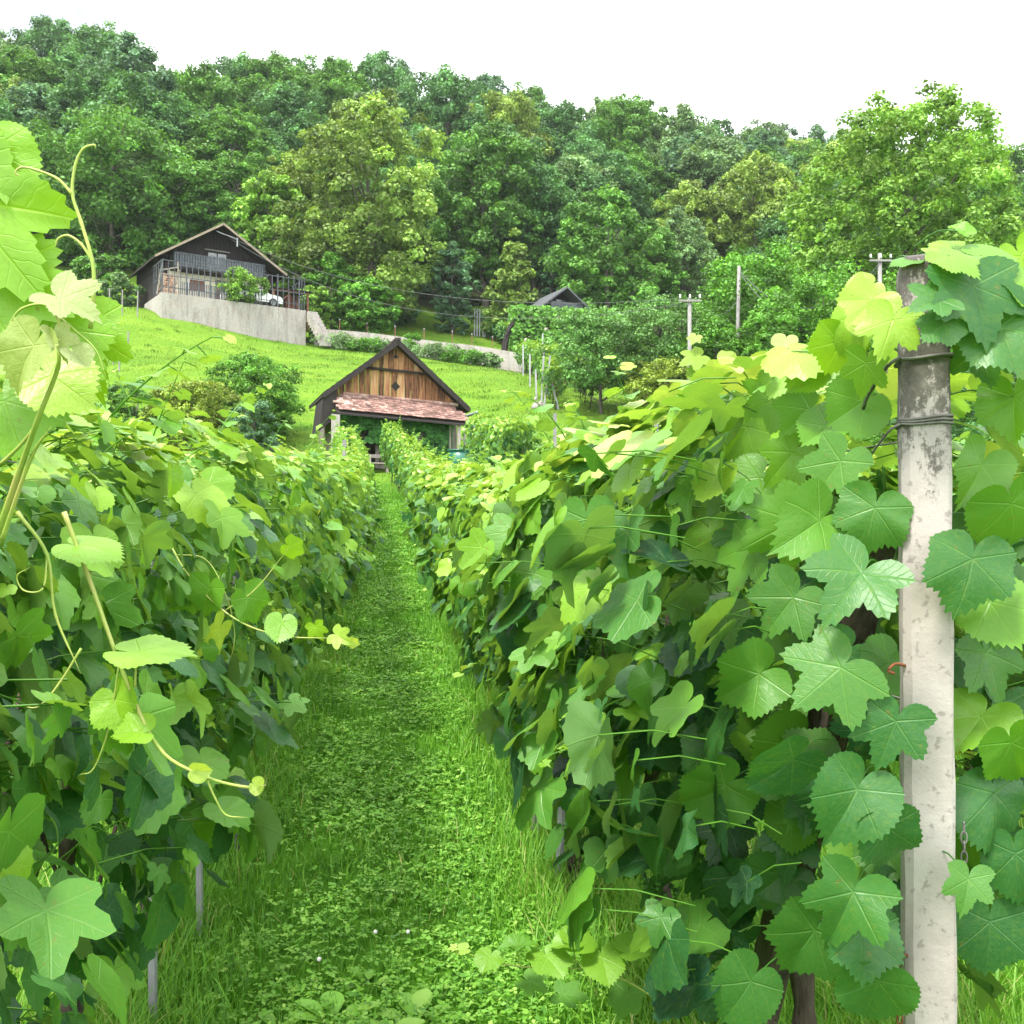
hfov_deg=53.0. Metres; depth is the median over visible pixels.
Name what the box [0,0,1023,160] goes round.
sky
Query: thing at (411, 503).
grapevine
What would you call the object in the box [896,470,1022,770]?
grapevine
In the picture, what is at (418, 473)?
grapevine
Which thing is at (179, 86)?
broadleaf tree
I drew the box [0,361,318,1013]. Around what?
grapevine
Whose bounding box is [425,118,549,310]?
broadleaf tree
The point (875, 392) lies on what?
shrub
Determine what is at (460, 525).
grapevine
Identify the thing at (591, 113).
broadleaf tree
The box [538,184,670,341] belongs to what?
broadleaf tree
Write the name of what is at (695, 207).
broadleaf tree
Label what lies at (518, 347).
grapevine
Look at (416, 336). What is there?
shrub
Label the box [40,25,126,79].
broadleaf tree
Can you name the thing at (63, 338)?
vine shoot
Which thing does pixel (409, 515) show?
grapevine
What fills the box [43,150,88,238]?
broadleaf tree
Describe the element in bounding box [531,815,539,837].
stake
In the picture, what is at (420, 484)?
grapevine
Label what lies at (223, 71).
broadleaf tree
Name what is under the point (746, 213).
broadleaf tree
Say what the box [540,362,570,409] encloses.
grapevine
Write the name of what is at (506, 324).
grapevine
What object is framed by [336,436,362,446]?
grapevine
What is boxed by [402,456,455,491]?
grapevine
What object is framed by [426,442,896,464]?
trellis wire
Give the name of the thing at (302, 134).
broadleaf tree
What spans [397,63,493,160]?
broadleaf tree
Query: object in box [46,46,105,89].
broadleaf tree
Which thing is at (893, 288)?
shrub
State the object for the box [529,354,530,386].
stake
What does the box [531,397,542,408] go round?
stone pile
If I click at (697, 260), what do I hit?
broadleaf tree
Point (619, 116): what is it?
broadleaf tree
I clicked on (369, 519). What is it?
grapevine
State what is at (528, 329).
tree
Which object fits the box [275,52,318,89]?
broadleaf tree
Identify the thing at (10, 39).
broadleaf tree
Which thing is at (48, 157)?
broadleaf tree
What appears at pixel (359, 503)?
grapevine
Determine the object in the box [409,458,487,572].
grapevine
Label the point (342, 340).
shrub
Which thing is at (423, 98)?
broadleaf tree
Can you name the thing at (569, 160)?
broadleaf tree
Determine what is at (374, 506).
grapevine
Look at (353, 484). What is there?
grapevine
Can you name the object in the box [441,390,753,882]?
grapevine
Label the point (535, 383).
stake
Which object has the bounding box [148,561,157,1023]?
stake
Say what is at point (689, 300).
utility pole
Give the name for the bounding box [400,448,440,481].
grapevine
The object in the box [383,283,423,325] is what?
broadleaf tree
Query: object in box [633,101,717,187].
broadleaf tree
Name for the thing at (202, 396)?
shrub
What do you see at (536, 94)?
broadleaf tree
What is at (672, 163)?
broadleaf tree
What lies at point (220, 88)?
broadleaf tree
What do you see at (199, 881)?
stake
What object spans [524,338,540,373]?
grapevine
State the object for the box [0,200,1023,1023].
ground
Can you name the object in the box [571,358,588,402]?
grapevine
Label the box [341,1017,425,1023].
dock plant
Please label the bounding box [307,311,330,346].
stone steps
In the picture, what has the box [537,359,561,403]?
grapevine
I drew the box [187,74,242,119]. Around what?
broadleaf tree
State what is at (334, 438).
grapevine
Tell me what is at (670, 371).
plum tree
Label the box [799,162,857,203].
broadleaf tree
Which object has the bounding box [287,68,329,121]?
broadleaf tree
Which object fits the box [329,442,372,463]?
grapevine
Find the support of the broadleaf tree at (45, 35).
on the ground at (144, 328)
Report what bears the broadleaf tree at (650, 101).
on the ground at (144, 328)
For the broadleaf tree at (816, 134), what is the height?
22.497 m
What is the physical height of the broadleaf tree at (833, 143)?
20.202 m
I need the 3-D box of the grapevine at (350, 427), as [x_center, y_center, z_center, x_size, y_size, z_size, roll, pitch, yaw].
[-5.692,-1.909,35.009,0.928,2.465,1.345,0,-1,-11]
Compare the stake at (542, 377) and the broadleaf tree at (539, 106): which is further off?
the broadleaf tree at (539, 106)
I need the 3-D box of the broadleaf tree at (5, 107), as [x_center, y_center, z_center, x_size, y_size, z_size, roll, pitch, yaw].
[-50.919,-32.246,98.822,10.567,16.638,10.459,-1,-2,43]
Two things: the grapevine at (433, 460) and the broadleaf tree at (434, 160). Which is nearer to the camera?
the grapevine at (433, 460)
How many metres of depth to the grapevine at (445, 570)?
5.39 m
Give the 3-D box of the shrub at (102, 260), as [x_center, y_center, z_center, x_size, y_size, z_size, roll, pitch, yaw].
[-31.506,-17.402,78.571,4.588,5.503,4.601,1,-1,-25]
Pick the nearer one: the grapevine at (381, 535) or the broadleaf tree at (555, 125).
the grapevine at (381, 535)
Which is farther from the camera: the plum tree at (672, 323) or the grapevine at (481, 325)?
the grapevine at (481, 325)
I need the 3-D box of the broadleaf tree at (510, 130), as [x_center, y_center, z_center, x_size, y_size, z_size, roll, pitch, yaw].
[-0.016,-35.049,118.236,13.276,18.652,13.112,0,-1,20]
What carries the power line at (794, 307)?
attached to the utility pole at (738, 301)
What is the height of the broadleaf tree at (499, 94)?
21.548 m
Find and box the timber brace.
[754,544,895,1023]
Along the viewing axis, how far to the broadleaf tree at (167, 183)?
95.47 m
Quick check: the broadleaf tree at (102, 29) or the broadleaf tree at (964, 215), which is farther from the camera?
the broadleaf tree at (102, 29)
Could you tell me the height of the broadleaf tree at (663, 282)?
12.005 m
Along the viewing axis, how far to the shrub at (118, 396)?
42.77 m
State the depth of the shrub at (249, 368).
46.44 m
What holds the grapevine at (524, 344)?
on the ground at (144, 328)
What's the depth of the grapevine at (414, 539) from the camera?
11.23 m
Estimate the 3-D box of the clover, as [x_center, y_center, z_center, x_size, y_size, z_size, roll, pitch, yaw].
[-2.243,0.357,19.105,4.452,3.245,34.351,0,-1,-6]
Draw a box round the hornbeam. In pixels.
[480,227,538,338]
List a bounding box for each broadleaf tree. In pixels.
[0,28,8,43]
[0,37,45,74]
[0,43,70,90]
[0,75,24,119]
[0,78,107,159]
[0,97,14,121]
[1,65,21,88]
[7,14,76,70]
[13,83,83,139]
[20,96,222,271]
[31,62,181,250]
[31,148,105,258]
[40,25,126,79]
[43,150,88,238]
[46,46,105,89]
[68,29,179,158]
[72,19,117,43]
[87,144,186,266]
[126,89,248,224]
[138,145,219,253]
[151,59,242,150]
[177,80,191,89]
[184,106,296,236]
[184,149,298,258]
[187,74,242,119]
[211,51,272,94]
[213,61,231,75]
[229,73,305,130]
[238,119,298,200]
[240,49,308,118]
[250,79,330,149]
[266,149,350,285]
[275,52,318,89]
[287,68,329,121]
[290,119,341,251]
[293,55,370,122]
[306,145,391,261]
[333,87,436,158]
[337,275,404,333]
[338,49,418,129]
[355,124,445,246]
[363,154,470,274]
[379,58,431,99]
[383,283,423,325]
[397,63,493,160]
[418,95,444,105]
[421,240,482,334]
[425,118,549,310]
[441,143,508,291]
[459,71,513,112]
[461,88,554,163]
[464,91,541,131]
[478,162,582,294]
[492,123,546,271]
[513,79,549,110]
[525,161,632,294]
[530,99,613,165]
[532,101,577,159]
[536,151,625,261]
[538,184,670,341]
[545,103,580,156]
[553,133,605,169]
[555,147,657,280]
[569,95,616,132]
[589,95,662,169]
[590,129,639,150]
[596,218,689,327]
[609,92,626,101]
[613,151,680,243]
[614,93,667,128]
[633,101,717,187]
[645,205,718,333]
[651,179,721,313]
[653,129,728,225]
[663,133,772,301]
[668,235,864,365]
[695,113,742,141]
[700,149,805,333]
[712,134,746,175]
[720,144,801,226]
[729,266,896,394]
[736,117,789,148]
[737,129,801,177]
[740,205,839,329]
[767,122,801,146]
[777,79,1023,310]
[784,137,817,151]
[786,138,824,176]
[795,123,837,147]
[796,139,869,202]
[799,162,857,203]
[810,198,858,296]
[812,137,840,161]
[840,168,934,262]
[840,232,917,286]
[882,181,987,247]
[900,138,938,165]
[930,176,979,191]
[938,126,1019,181]
[962,162,1023,249]
[1005,141,1023,189]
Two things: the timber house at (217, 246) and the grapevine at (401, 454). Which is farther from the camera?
the timber house at (217, 246)
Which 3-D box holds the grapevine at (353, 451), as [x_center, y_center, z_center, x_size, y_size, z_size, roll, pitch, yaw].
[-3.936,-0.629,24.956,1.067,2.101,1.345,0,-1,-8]
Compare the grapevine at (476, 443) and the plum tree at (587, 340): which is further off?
the plum tree at (587, 340)
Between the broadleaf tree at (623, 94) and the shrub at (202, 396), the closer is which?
the shrub at (202, 396)
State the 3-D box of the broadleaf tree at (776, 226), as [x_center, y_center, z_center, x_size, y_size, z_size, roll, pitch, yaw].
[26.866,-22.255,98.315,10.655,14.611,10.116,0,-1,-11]
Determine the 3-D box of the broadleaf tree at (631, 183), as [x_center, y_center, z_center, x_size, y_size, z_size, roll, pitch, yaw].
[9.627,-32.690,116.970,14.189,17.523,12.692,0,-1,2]
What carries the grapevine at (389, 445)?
on the ground at (144, 328)
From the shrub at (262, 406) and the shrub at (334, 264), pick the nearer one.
the shrub at (262, 406)
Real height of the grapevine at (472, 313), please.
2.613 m
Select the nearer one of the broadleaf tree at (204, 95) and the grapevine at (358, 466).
the grapevine at (358, 466)
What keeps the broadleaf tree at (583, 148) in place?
on the ground at (144, 328)
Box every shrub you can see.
[46,399,120,469]
[69,249,130,303]
[98,272,146,306]
[100,379,172,443]
[139,378,255,456]
[189,350,307,441]
[228,399,280,452]
[297,285,335,342]
[300,251,355,330]
[310,331,366,350]
[343,334,387,352]
[374,338,419,353]
[403,332,421,351]
[413,341,459,360]
[439,347,485,365]
[475,352,503,367]
[744,374,894,446]
[866,269,974,434]
[888,371,1016,445]
[964,433,1023,445]
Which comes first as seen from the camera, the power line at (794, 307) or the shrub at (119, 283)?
the power line at (794, 307)
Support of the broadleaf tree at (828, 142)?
on the ground at (144, 328)
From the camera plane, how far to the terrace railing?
73.59 m
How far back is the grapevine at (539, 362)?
57.50 m
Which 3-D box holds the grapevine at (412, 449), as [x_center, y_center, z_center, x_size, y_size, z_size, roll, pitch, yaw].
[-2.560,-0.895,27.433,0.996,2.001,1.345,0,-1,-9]
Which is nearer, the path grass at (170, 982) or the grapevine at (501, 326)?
the path grass at (170, 982)
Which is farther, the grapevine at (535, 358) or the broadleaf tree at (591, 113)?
the broadleaf tree at (591, 113)
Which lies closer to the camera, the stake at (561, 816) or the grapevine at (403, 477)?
the stake at (561, 816)
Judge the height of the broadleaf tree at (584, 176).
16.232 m
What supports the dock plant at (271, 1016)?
on the ground at (144, 328)
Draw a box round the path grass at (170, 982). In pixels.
[0,482,1023,1023]
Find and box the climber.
[246,277,270,303]
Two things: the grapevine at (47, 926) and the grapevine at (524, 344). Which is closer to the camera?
the grapevine at (47, 926)
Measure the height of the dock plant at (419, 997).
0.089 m
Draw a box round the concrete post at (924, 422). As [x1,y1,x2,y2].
[862,254,967,1023]
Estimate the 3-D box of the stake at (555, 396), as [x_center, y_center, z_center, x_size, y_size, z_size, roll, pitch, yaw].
[2.208,-5.810,52.133,0.437,1.422,0.090,0,-1,0]
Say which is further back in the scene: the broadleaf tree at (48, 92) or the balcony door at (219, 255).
the broadleaf tree at (48, 92)
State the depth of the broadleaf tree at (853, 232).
106.42 m
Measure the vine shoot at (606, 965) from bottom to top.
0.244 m
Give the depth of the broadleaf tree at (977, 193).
106.54 m
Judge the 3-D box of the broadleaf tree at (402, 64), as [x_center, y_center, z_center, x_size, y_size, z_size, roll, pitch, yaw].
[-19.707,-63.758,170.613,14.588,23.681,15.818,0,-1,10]
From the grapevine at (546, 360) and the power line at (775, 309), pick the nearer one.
the power line at (775, 309)
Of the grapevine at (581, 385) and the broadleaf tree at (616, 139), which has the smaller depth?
the grapevine at (581, 385)
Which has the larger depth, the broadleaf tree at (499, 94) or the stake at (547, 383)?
the broadleaf tree at (499, 94)
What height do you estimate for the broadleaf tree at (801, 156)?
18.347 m
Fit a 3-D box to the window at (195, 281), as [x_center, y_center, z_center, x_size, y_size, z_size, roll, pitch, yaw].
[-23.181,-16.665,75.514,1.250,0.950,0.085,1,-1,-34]
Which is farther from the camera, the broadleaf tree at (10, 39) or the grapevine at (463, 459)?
the broadleaf tree at (10, 39)
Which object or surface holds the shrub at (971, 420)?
on the ground at (144, 328)
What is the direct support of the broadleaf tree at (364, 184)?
on the ground at (144, 328)
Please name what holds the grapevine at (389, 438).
on the ground at (144, 328)
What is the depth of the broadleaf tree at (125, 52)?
113.47 m
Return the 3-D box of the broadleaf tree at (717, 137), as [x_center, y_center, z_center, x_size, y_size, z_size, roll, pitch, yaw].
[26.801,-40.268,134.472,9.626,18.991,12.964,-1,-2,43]
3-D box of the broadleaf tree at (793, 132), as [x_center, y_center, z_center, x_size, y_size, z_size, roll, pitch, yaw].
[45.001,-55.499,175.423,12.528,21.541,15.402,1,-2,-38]
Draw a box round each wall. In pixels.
[144,292,305,344]
[314,329,521,372]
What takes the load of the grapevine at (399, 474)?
on the ground at (144, 328)
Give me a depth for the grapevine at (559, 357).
63.13 m
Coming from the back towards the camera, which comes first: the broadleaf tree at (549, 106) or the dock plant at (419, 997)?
the broadleaf tree at (549, 106)
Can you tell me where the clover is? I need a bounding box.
[96,486,835,1023]
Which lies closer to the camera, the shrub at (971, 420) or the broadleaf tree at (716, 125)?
the shrub at (971, 420)
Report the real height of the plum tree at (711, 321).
5.761 m
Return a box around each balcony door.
[208,252,216,268]
[218,254,225,272]
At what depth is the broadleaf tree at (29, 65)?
127.78 m
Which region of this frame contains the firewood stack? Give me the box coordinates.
[156,262,179,293]
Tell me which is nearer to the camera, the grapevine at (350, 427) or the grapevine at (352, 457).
the grapevine at (352, 457)
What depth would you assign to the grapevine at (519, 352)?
70.57 m
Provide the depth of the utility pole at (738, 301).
52.16 m
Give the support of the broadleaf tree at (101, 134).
on the ground at (144, 328)
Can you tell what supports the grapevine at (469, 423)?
on the ground at (144, 328)
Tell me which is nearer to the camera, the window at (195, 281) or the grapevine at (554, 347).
the grapevine at (554, 347)
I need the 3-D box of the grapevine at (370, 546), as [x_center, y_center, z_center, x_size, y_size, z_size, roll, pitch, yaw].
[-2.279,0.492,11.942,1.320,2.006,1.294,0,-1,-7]
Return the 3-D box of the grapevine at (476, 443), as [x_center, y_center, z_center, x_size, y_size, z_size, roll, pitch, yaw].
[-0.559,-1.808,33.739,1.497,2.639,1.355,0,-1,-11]
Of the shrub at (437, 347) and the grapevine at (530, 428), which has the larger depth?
the shrub at (437, 347)
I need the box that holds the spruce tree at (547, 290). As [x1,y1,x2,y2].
[540,244,562,296]
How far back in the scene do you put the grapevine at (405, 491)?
18.32 m
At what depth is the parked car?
76.06 m
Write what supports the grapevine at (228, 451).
on the ground at (144, 328)
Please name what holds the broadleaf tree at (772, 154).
on the ground at (144, 328)
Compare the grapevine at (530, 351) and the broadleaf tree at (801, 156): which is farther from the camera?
the broadleaf tree at (801, 156)
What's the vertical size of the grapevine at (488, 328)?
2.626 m
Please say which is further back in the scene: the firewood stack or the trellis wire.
the firewood stack
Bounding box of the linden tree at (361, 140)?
[268,87,450,324]
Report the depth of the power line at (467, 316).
56.25 m
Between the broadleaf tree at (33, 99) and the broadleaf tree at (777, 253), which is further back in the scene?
the broadleaf tree at (33, 99)
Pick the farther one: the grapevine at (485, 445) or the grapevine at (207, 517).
the grapevine at (485, 445)
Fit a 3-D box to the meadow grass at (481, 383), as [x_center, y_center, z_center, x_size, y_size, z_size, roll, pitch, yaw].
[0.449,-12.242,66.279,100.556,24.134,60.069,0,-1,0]
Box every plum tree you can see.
[533,304,671,413]
[580,291,723,392]
[617,355,687,422]
[655,311,762,379]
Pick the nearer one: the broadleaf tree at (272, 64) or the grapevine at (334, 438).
the grapevine at (334, 438)
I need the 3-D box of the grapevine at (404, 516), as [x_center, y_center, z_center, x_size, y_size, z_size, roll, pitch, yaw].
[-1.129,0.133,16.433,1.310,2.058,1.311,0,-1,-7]
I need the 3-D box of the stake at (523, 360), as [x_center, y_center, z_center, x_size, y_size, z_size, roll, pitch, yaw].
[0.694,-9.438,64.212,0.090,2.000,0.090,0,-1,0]
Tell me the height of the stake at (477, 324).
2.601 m
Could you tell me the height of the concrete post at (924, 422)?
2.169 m
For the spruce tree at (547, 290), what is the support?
on the ground at (144, 328)
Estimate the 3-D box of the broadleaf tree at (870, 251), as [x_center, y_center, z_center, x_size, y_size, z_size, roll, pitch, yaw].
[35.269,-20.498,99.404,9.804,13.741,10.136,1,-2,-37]
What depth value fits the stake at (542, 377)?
52.61 m
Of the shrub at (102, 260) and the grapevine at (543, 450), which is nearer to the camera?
the grapevine at (543, 450)
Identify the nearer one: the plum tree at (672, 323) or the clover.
the clover
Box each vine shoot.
[0,120,134,547]
[15,511,265,817]
[165,534,359,660]
[448,925,651,1020]
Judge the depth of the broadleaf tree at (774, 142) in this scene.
144.91 m
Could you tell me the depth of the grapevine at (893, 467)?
5.88 m
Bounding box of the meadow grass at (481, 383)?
[1,270,976,485]
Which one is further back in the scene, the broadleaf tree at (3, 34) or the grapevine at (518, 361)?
the broadleaf tree at (3, 34)
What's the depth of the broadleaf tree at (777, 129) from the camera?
163.23 m
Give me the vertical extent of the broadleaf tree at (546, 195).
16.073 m
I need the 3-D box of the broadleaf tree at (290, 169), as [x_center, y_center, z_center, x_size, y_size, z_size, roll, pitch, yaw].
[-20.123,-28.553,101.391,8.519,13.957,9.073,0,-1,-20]
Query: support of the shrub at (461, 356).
on the ground at (144, 328)
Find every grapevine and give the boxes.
[0,322,183,1023]
[0,334,309,1023]
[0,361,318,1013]
[0,367,344,953]
[140,455,346,750]
[152,409,369,686]
[189,410,376,619]
[226,445,372,611]
[257,443,370,540]
[267,448,371,619]
[270,439,378,531]
[285,450,380,546]
[309,448,378,508]
[322,451,372,480]
[322,453,376,500]
[327,446,375,483]
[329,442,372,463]
[330,424,350,451]
[331,421,355,451]
[331,424,358,455]
[332,429,362,453]
[333,432,366,455]
[334,459,374,538]
[335,437,361,449]
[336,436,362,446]
[337,440,363,449]
[337,442,369,461]
[338,440,387,567]
[348,460,381,510]
[349,488,372,551]
[354,459,377,518]
[379,416,401,481]
[380,422,402,485]
[381,422,400,484]
[385,430,410,491]
[386,430,408,488]
[388,432,421,469]
[389,437,425,479]
[390,428,414,469]
[392,440,423,478]
[394,448,436,488]
[396,440,426,475]
[398,441,429,482]
[399,450,438,488]
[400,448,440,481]
[400,457,477,539]
[402,454,455,511]
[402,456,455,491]
[403,451,516,549]
[404,458,458,508]
[405,446,444,479]
[405,464,451,534]
[406,448,488,551]
[407,453,451,475]
[409,458,480,541]
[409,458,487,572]
[410,450,532,620]
[411,455,468,532]
[411,463,500,550]
[413,455,518,701]
[413,472,596,681]
[418,471,515,725]
[430,458,669,725]
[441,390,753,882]
[455,355,831,900]
[456,221,1023,1023]
[457,410,495,462]
[466,415,504,463]
[470,305,483,323]
[472,416,513,463]
[475,308,486,328]
[475,410,519,466]
[479,417,524,466]
[480,311,492,337]
[485,311,503,341]
[485,415,535,466]
[491,316,507,344]
[492,413,541,465]
[497,319,508,339]
[502,322,509,338]
[513,340,527,372]
[513,344,521,368]
[518,343,532,372]
[521,337,538,374]
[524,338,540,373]
[524,341,542,367]
[527,343,542,378]
[531,343,548,370]
[531,438,560,459]
[532,346,551,374]
[534,352,557,392]
[536,355,557,398]
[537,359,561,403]
[539,441,557,457]
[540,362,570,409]
[552,342,567,362]
[554,344,572,383]
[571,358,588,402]
[576,363,603,408]
[685,460,731,621]
[721,457,798,709]
[764,425,897,607]
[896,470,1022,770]
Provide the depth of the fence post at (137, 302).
70.28 m
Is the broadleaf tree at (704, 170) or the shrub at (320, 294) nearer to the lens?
the shrub at (320, 294)
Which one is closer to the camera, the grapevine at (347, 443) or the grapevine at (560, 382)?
the grapevine at (347, 443)
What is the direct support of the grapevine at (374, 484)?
on the ground at (144, 328)
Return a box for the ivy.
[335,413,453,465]
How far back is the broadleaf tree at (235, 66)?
143.46 m
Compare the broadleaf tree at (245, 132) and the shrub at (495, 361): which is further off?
the broadleaf tree at (245, 132)
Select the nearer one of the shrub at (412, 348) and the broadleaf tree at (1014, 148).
the shrub at (412, 348)
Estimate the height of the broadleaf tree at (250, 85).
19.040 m
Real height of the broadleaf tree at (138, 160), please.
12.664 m
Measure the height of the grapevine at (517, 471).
2.186 m
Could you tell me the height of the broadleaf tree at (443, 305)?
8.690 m
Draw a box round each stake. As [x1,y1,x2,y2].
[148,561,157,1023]
[196,858,202,935]
[233,570,239,851]
[342,440,345,455]
[476,309,477,335]
[522,345,523,375]
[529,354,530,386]
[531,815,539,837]
[535,370,536,396]
[541,352,544,400]
[543,355,550,404]
[551,384,558,409]
[553,413,556,446]
[555,807,564,878]
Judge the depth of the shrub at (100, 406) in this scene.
42.69 m
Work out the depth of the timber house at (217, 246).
75.97 m
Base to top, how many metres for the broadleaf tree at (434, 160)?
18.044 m
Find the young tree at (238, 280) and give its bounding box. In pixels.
[214,266,259,303]
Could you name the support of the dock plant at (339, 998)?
on the ground at (144, 328)
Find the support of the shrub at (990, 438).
on the ground at (144, 328)
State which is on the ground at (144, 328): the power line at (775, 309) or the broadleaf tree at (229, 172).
the broadleaf tree at (229, 172)
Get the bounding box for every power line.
[231,237,680,303]
[233,240,679,318]
[740,265,877,308]
[740,269,877,319]
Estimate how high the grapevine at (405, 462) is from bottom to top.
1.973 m
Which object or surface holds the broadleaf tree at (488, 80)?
on the ground at (144, 328)
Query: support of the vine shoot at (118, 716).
attached to the grapevine at (47, 926)
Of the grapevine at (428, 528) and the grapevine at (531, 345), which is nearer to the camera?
the grapevine at (428, 528)
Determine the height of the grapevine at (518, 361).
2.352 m
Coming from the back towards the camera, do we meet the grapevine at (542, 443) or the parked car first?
the parked car
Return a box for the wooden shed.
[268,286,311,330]
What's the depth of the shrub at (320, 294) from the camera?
80.89 m
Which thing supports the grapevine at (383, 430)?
on the ground at (144, 328)
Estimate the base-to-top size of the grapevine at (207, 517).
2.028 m
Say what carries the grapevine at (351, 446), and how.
on the ground at (144, 328)
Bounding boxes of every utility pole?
[679,294,700,380]
[735,266,740,353]
[869,253,891,446]
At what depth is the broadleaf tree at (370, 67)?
144.68 m
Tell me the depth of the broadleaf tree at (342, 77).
137.26 m
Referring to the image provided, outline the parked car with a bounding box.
[220,284,282,306]
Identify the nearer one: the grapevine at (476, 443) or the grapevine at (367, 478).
the grapevine at (367, 478)
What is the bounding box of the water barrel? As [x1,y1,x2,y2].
[447,449,470,465]
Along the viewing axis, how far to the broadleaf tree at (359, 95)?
125.50 m
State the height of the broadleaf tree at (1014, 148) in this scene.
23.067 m
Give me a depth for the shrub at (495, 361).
74.92 m
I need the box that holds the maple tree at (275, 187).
[230,169,322,297]
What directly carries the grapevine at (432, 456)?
on the ground at (144, 328)
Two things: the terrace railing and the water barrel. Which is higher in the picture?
the terrace railing
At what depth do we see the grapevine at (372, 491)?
12.65 m
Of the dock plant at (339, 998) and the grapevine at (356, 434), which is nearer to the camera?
the dock plant at (339, 998)
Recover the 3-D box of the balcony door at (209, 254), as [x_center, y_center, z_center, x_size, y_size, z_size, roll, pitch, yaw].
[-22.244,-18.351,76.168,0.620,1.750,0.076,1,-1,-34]
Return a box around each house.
[128,223,287,307]
[507,286,588,343]
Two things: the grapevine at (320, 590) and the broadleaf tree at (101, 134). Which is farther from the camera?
the broadleaf tree at (101, 134)
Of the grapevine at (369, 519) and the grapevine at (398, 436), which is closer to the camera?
the grapevine at (369, 519)
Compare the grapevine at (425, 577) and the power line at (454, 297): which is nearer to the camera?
the grapevine at (425, 577)
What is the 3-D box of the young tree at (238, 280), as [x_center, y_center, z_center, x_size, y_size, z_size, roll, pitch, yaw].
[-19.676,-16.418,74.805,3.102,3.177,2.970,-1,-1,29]
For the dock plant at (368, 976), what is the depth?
3.59 m
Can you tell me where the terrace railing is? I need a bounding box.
[153,259,304,309]
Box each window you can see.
[188,278,203,292]
[215,280,225,298]
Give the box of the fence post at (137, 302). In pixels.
[137,291,138,316]
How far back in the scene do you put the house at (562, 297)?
86.03 m
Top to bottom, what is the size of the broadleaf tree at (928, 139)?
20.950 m
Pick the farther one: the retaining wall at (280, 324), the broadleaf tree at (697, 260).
the broadleaf tree at (697, 260)
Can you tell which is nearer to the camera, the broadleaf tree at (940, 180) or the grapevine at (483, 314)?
the grapevine at (483, 314)
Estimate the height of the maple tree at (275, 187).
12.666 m
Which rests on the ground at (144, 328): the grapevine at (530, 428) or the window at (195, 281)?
the grapevine at (530, 428)
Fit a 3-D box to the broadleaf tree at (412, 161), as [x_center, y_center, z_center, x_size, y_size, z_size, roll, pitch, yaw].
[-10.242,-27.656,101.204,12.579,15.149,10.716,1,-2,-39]
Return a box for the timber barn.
[309,338,478,468]
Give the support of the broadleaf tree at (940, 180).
on the ground at (144, 328)
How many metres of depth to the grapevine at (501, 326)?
87.60 m
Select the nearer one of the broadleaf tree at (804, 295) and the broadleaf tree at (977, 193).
the broadleaf tree at (804, 295)
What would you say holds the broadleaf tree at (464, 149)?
on the ground at (144, 328)
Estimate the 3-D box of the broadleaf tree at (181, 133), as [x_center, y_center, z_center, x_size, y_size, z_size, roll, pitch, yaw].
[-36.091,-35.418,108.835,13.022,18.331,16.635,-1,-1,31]
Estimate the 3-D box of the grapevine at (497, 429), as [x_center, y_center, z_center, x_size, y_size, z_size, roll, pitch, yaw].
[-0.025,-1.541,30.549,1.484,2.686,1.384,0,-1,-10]
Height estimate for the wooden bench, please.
0.920 m
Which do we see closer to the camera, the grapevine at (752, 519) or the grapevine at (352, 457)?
the grapevine at (752, 519)
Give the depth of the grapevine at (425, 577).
7.20 m
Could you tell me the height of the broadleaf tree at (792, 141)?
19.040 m
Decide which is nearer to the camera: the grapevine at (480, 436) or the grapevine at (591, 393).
the grapevine at (480, 436)
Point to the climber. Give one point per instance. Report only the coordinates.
(264, 282)
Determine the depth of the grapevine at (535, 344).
61.21 m
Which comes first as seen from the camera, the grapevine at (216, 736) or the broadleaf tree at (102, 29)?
the grapevine at (216, 736)
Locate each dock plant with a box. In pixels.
[258,1010,306,1023]
[295,990,380,1023]
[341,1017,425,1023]
[344,967,389,989]
[377,988,469,1023]
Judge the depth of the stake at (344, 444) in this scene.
20.99 m
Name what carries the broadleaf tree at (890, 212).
on the ground at (144, 328)
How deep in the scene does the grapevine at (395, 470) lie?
29.21 m
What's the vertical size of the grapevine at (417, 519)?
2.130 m
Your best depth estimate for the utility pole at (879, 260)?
46.13 m
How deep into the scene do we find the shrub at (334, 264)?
83.61 m
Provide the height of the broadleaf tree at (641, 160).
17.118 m
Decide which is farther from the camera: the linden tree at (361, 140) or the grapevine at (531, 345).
the linden tree at (361, 140)
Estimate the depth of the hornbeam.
89.59 m
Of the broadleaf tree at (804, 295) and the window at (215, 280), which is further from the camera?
the window at (215, 280)
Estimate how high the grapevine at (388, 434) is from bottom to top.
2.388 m
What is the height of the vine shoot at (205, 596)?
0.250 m
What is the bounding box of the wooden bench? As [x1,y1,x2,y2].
[364,454,387,472]
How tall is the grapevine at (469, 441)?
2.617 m
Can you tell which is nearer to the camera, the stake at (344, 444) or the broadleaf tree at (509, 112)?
the stake at (344, 444)
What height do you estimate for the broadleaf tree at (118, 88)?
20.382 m
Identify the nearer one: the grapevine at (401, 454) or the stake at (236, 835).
the stake at (236, 835)
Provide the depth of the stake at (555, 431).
27.00 m
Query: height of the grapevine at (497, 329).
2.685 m
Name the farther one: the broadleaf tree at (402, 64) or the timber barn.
the broadleaf tree at (402, 64)
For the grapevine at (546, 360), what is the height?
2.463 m
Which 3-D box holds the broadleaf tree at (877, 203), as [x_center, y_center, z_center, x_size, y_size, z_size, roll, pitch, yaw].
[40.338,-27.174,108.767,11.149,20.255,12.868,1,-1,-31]
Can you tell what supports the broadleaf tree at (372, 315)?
on the ground at (144, 328)
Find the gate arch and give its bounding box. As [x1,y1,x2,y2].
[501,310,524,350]

